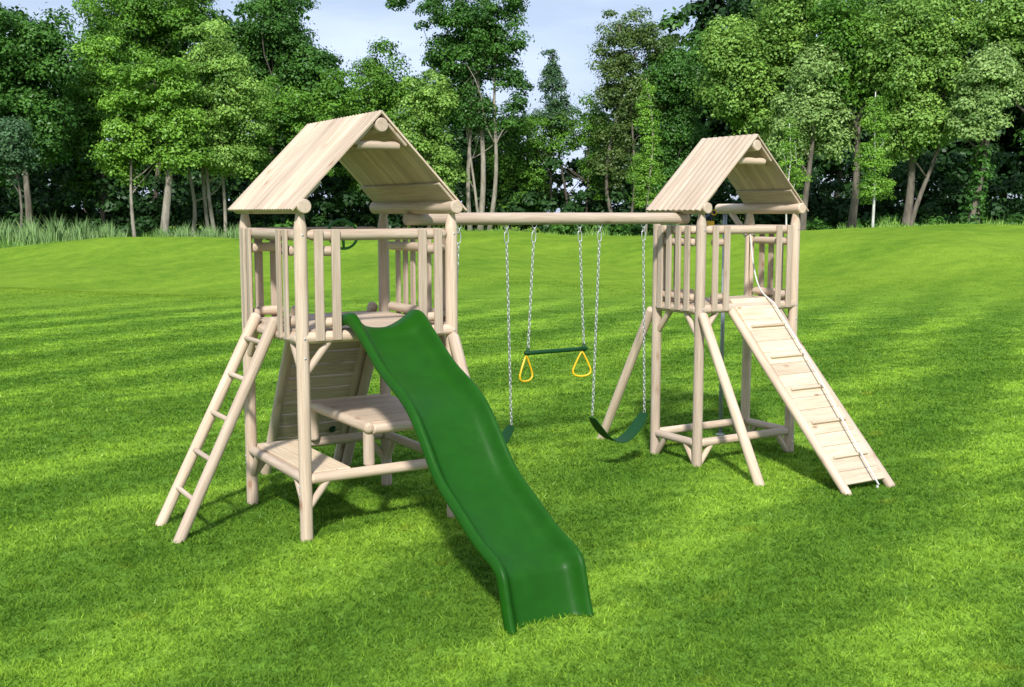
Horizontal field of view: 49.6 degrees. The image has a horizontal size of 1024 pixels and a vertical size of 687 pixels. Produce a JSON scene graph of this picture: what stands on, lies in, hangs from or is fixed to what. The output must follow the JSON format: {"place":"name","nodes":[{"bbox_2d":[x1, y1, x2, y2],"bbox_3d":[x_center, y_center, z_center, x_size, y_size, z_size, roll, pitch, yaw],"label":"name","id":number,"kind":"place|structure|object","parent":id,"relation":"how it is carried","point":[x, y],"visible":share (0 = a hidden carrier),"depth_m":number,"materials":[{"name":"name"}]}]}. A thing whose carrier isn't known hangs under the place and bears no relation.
{"place":"outdoors","nodes":[
{"label":"outdoors","id":0,"kind":"place"},
{"bbox_2d":[0,0,1022,212],"label":"sky","id":1,"kind":"structure","parent":0,"point":[567,27],"materials":[{"name":"white"}]},
{"bbox_2d":[0,214,1023,686],"bbox_3d":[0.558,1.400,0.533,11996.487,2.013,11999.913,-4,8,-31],"label":"lawn","id":2,"kind":"structure","parent":0,"point":[170,266],"depth_m":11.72,"materials":[{"name":"plant"}]},
{"bbox_2d":[0,114,42,227],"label":"broadleaf tree","id":3,"kind":"object","parent":2,"relation":"on","point":[12,136],"visible":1,"depth_m":53.94,"materials":[{"name":"green plant"}]},
{"bbox_2d":[2,5,66,225],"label":"woodland tree","id":4,"kind":"object","parent":2,"relation":"on","point":[17,7],"depth_m":80.19,"materials":[{"name":"green plant"}]},
{"bbox_2d":[0,2,88,225],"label":"broadleaf tree","id":5,"kind":"object","parent":2,"relation":"on","point":[23,76],"visible":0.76,"depth_m":58.90,"materials":[{"name":"green plant"}]},
{"bbox_2d":[41,61,113,212],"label":"woodland tree","id":6,"kind":"object","parent":2,"relation":"on","point":[111,183],"depth_m":76.91,"materials":[{"name":"green plant"}]},
{"bbox_2d":[37,0,130,222],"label":"broadleaf tree","id":7,"kind":"object","parent":2,"relation":"on","point":[82,138],"visible":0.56,"depth_m":63.90,"materials":[{"name":"green plant"}]},
{"bbox_2d":[0,212,238,246],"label":"reeds","id":8,"kind":"object","parent":2,"relation":"on","point":[33,234],"visible":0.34,"depth_m":50.26,"materials":[{"name":"green plant"}]},
{"bbox_2d":[106,7,162,215],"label":"woodland tree","id":9,"kind":"object","parent":2,"relation":"on","point":[139,169],"visible":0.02,"depth_m":81.04,"materials":[{"name":"green plant"}]},
{"bbox_2d":[63,33,215,236],"bbox_3d":[-18.587,-10.273,56.355,7.005,10.921,5.491,-4,8,-31],"label":"broadleaf tree","id":10,"kind":"object","parent":2,"relation":"on","point":[161,110],"visible":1,"depth_m":55.59,"materials":[{"name":"green plant"}]},
{"bbox_2d":[61,0,235,230],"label":"broadleaf tree","id":11,"kind":"object","parent":2,"relation":"on","point":[156,21],"visible":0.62,"depth_m":66.36,"materials":[{"name":"green plant"}]},
{"bbox_2d":[119,0,232,199],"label":"woodland tree","id":12,"kind":"object","parent":2,"relation":"on","point":[184,48],"visible":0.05,"depth_m":76.52,"materials":[{"name":"green plant"}]},
{"bbox_2d":[155,312,276,542],"bbox_3d":[-2.221,0.612,8.324,0.842,1.639,0.604,-4,8,-31],"label":"ladder","id":13,"kind":"object","parent":2,"relation":"on","point":[230,419],"visible":0.88,"depth_m":8.18,"materials":[{"name":"brown wood"}]},
{"bbox_2d":[181,9,265,229],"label":"woodland tree","id":14,"kind":"object","parent":2,"relation":"on","point":[224,17],"visible":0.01,"depth_m":80.36,"materials":[{"name":"green plant"}]},
{"bbox_2d":[179,17,279,233],"bbox_3d":[-15.566,-11.155,58.939,6.727,12.102,5.070,-4,8,-31],"label":"broadleaf tree","id":15,"kind":"object","parent":2,"relation":"on","point":[222,69],"visible":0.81,"depth_m":58.35,"materials":[{"name":"green plant"}]},
{"bbox_2d":[232,3,310,152],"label":"woodland tree","id":16,"kind":"object","parent":2,"relation":"on","point":[242,15],"visible":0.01,"depth_m":84.90,"materials":[{"name":"green plant"}]},
{"bbox_2d":[218,0,347,159],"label":"broadleaf tree","id":17,"kind":"object","parent":2,"relation":"on","point":[259,33],"visible":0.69,"depth_m":71.43,"materials":[{"name":"green plant"}]},
{"bbox_2d":[232,65,364,184],"bbox_3d":[-12.502,-10.914,64.143,8.000,10.355,4.925,-1,7,-12],"label":"broadleaf tree","id":18,"kind":"object","parent":2,"relation":"on","point":[291,114],"visible":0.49,"depth_m":63.05,"materials":[{"name":"green plant"}]},
{"bbox_2d":[278,60,343,216],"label":"woodland tree","id":19,"kind":"object","parent":2,"relation":"on","point":[324,182],"visible":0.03,"depth_m":81.06,"materials":[{"name":"green plant"}]},
{"bbox_2d":[261,302,377,474],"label":"climbing wall","id":20,"kind":"structure","parent":2,"relation":"on","point":[336,372],"depth_m":9.75,"materials":[{"name":"brown wood"}]},
{"bbox_2d":[227,110,466,541],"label":"play tower","id":21,"kind":"structure","parent":2,"relation":"on","point":[380,159],"depth_m":8.37,"materials":[{"name":"brown wood"}]},
{"bbox_2d":[328,219,357,249],"bbox_3d":[-1.397,-0.901,9.151,0.257,0.255,0.079,-1,7,-11],"label":"steering wheel","id":22,"kind":"object","parent":21,"relation":"attached to","point":[343,247],"visible":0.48,"depth_m":9.13,"materials":[{"name":"green plastic"}]},
{"bbox_2d":[336,102,364,214],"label":"woodland tree","id":23,"kind":"object","parent":2,"relation":"on","point":[346,175],"visible":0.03,"depth_m":85.14,"materials":[{"name":"green plant"}]},
{"bbox_2d":[332,35,424,222],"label":"broadleaf tree","id":24,"kind":"object","parent":2,"relation":"on","point":[386,88],"visible":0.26,"depth_m":67.50,"materials":[{"name":"green plant"}]},
{"bbox_2d":[389,67,471,227],"bbox_3d":[-4.818,-10.843,63.113,5.220,9.871,4.169,-2,7,-16],"label":"broadleaf tree","id":25,"kind":"object","parent":2,"relation":"on","point":[431,100],"visible":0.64,"depth_m":62.20,"materials":[{"name":"green plant"}]},
{"bbox_2d":[430,117,458,166],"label":"woodland tree","id":26,"kind":"object","parent":2,"relation":"on","point":[453,134],"depth_m":84.33,"materials":[{"name":"green plant"}]},
{"bbox_2d":[383,0,534,230],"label":"broadleaf tree","id":27,"kind":"object","parent":2,"relation":"on","point":[484,33],"visible":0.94,"depth_m":64.03,"materials":[{"name":"green plant"}]},
{"bbox_2d":[434,63,496,229],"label":"woodland tree","id":28,"kind":"object","parent":2,"relation":"on","point":[458,145],"visible":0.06,"depth_m":87.03,"materials":[{"name":"green plant"}]},
{"bbox_2d":[342,310,593,633],"bbox_3d":[-0.365,0.688,7.276,0.636,1.641,2.364,-4,8,-31],"label":"slide","id":29,"kind":"object","parent":2,"relation":"on","point":[526,547],"visible":1,"depth_m":7.07,"materials":[{"name":"green plastic"}]},
{"bbox_2d":[458,105,556,230],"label":"broadleaf tree","id":30,"kind":"object","parent":2,"relation":"on","point":[506,171],"visible":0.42,"depth_m":70.13,"materials":[{"name":"green plant"}]},
{"bbox_2d":[498,136,521,230],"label":"woodland tree","id":31,"kind":"object","parent":2,"relation":"on","point":[499,144],"visible":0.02,"depth_m":82.88,"materials":[{"name":"green plant"}]},
{"bbox_2d":[0,121,1023,235],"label":"undergrowth","id":32,"kind":"object","parent":2,"relation":"on","point":[48,202],"visible":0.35,"depth_m":66.71,"materials":[{"name":"green plant"}]},
{"bbox_2d":[0,214,1023,247],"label":"rough grass","id":33,"kind":"structure","parent":2,"relation":"on","point":[894,222],"depth_m":49.73,"materials":[{"name":"green plant"}]},
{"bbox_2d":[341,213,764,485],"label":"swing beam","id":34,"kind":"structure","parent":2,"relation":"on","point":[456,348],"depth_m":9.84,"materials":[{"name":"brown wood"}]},
{"bbox_2d":[457,225,514,443],"bbox_3d":[-0.256,-0.013,9.382,0.612,2.011,0.164,-4,8,-31],"label":"belt swing","id":35,"kind":"object","parent":34,"relation":"hanging from","point":[507,432],"visible":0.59,"depth_m":9.52,"materials":[{"name":"metal"}]},
{"bbox_2d":[519,224,590,381],"bbox_3d":[0.376,-0.369,9.729,0.767,1.384,0.068,-4,8,-31],"label":"trapeze swing","id":36,"kind":"object","parent":34,"relation":"hanging from","point":[527,352],"visible":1,"depth_m":9.76,"materials":[{"name":"metal"}]},
{"bbox_2d":[589,224,647,442],"bbox_3d":[0.984,-0.097,10.134,0.620,2.019,0.164,-4,8,-31],"label":"belt swing","id":37,"kind":"object","parent":34,"relation":"hanging from","point":[633,429],"visible":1,"depth_m":10.21,"materials":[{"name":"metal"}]},
{"bbox_2d":[528,48,584,212],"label":"conifer tree","id":38,"kind":"object","parent":2,"relation":"on","point":[551,74],"visible":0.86,"depth_m":68.31,"materials":[{"name":"green plant"}]},
{"bbox_2d":[509,91,626,212],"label":"broadleaf tree","id":39,"kind":"object","parent":2,"relation":"on","point":[536,144],"visible":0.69,"depth_m":68.54,"materials":[{"name":"green plant"}]},
{"bbox_2d":[115,210,1023,240],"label":"bushes","id":40,"kind":"object","parent":2,"relation":"on","point":[628,229],"visible":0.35,"depth_m":61.05,"materials":[{"name":"green plant"}]},
{"bbox_2d":[573,107,617,203],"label":"woodland tree","id":41,"kind":"object","parent":2,"relation":"on","point":[581,184],"visible":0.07,"depth_m":86.18,"materials":[{"name":"green plant"}]},
{"bbox_2d":[592,74,661,198],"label":"woodland tree","id":42,"kind":"object","parent":2,"relation":"on","point":[628,188],"visible":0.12,"depth_m":79.46,"materials":[{"name":"green plant"}]},
{"bbox_2d":[584,4,684,212],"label":"broadleaf tree","id":43,"kind":"object","parent":2,"relation":"on","point":[629,38],"visible":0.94,"depth_m":65.97,"materials":[{"name":"green plant"}]},
{"bbox_2d":[626,78,667,235],"bbox_3d":[6.935,-9.297,56.932,2.248,8.474,2.063,2,7,18],"label":"poplar tree","id":44,"kind":"object","parent":2,"relation":"on","point":[643,165],"visible":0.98,"depth_m":56.65,"materials":[{"name":"green plant"}]},
{"bbox_2d":[627,41,714,200],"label":"broadleaf tree","id":45,"kind":"object","parent":2,"relation":"on","point":[681,109],"visible":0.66,"depth_m":65.39,"materials":[{"name":"green plant"}]},
{"bbox_2d":[641,6,715,157],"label":"woodland tree","id":46,"kind":"object","parent":2,"relation":"on","point":[671,23],"visible":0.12,"depth_m":82.19,"materials":[{"name":"green plant"}]},
{"bbox_2d":[679,0,749,205],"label":"woodland tree","id":47,"kind":"object","parent":2,"relation":"on","point":[702,7],"visible":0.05,"depth_m":86.51,"materials":[{"name":"green plant"}]},
{"bbox_2d":[645,134,808,466],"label":"play tower","id":48,"kind":"structure","parent":2,"relation":"on","point":[748,167],"depth_m":10.62,"materials":[{"name":"brown wood"}]},
{"bbox_2d":[705,210,716,225],"bbox_3d":[1.956,-1.240,10.995,0.077,0.172,0.310,-1,7,-9],"label":"toy telescope","id":49,"kind":"object","parent":48,"relation":"attached to","point":[709,216],"visible":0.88,"depth_m":10.94,"materials":[{"name":"yellow plastic"}]},
{"bbox_2d":[744,234,879,487],"bbox_3d":[2.680,0.055,10.376,0.257,2.138,2.291,-2,7,-17],"label":"climbing rope","id":50,"kind":"object","parent":48,"relation":"hanging from","point":[877,486],"visible":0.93,"depth_m":10.14,"materials":[{"name":"white fabric"}]},
{"bbox_2d":[716,213,744,435],"bbox_3d":[2.310,-0.165,11.598,0.100,2.429,0.416,-4,8,-31],"label":"fire pole","id":51,"kind":"object","parent":2,"relation":"on","point":[735,219],"visible":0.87,"depth_m":11.72,"materials":[{"name":"grey metal"}]},
{"bbox_2d":[700,0,791,176],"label":"woodland tree","id":52,"kind":"object","parent":2,"relation":"on","point":[745,6],"visible":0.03,"depth_m":80.12,"materials":[{"name":"green plant"}]},
{"bbox_2d":[691,0,828,224],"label":"broadleaf tree","id":53,"kind":"object","parent":2,"relation":"on","point":[757,76],"visible":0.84,"depth_m":60.13,"materials":[{"name":"green plant"}]},
{"bbox_2d":[774,117,813,224],"bbox_3d":[13.783,-8.079,54.787,1.938,6.108,1.780,-4,8,-31],"label":"young tree","id":54,"kind":"object","parent":2,"relation":"on","point":[790,170],"visible":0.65,"depth_m":54.53,"materials":[{"name":"green plant"}]},
{"bbox_2d":[759,42,858,230],"bbox_3d":[15.667,-10.573,58.190,5.240,10.547,4.079,-4,8,-31],"label":"broadleaf tree","id":55,"kind":"object","parent":2,"relation":"on","point":[816,120],"visible":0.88,"depth_m":57.44,"materials":[{"name":"green plant"}]},
{"bbox_2d":[727,297,894,495],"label":"climbing ramp","id":56,"kind":"structure","parent":2,"relation":"on","point":[773,346],"depth_m":9.94,"materials":[{"name":"brown wood"}]},
{"bbox_2d":[784,0,888,198],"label":"woodland tree","id":57,"kind":"object","parent":2,"relation":"on","point":[831,165],"visible":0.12,"depth_m":76.63,"materials":[{"name":"green plant"}]},
{"bbox_2d":[795,0,890,227],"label":"broadleaf tree","id":58,"kind":"object","parent":2,"relation":"on","point":[837,23],"visible":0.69,"depth_m":57.15,"materials":[{"name":"green plant"}]},
{"bbox_2d":[851,92,897,226],"bbox_3d":[17.476,-8.591,53.490,2.178,6.997,2.450,3,7,21],"label":"birch tree","id":59,"kind":"object","parent":2,"relation":"on","point":[873,180],"visible":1,"depth_m":53.27,"materials":[{"name":"green plant"}]},
{"bbox_2d":[843,0,908,200],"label":"woodland tree","id":60,"kind":"object","parent":2,"relation":"on","point":[849,168],"visible":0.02,"depth_m":79.22,"materials":[{"name":"green plant"}]},
{"bbox_2d":[850,0,1003,225],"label":"broadleaf tree","id":61,"kind":"object","parent":2,"relation":"on","point":[921,55],"visible":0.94,"depth_m":55.30,"materials":[{"name":"green plant"}]},
{"bbox_2d":[920,3,955,222],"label":"woodland tree","id":62,"kind":"object","parent":2,"relation":"on","point":[933,147],"visible":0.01,"depth_m":81.18,"materials":[{"name":"green plant"}]},
{"bbox_2d":[924,0,1023,211],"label":"woodland tree","id":63,"kind":"object","parent":2,"relation":"on","point":[965,147],"visible":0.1,"depth_m":75.34,"materials":[{"name":"green plant"}]},
{"bbox_2d":[943,34,1023,223],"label":"broadleaf tree","id":64,"kind":"object","parent":2,"relation":"on","point":[991,77],"visible":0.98,"depth_m":53.85,"materials":[{"name":"green plant"}]},
{"bbox_2d":[972,0,1023,112],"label":"broadleaf tree","id":65,"kind":"object","parent":2,"relation":"on","point":[1009,24],"visible":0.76,"depth_m":55.47,"materials":[{"name":"green plant"}]},
{"bbox_2d":[994,92,1023,196],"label":"woodland tree","id":66,"kind":"object","parent":2,"relation":"on","point":[1018,123],"visible":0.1,"depth_m":77.48,"materials":[{"name":"green plant"}]},
{"bbox_2d":[1010,86,1023,174],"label":"woodland tree","id":67,"kind":"object","parent":2,"relation":"on","point":[1021,152],"visible":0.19,"depth_m":72.61,"materials":[{"name":"green plant"}]}
]}

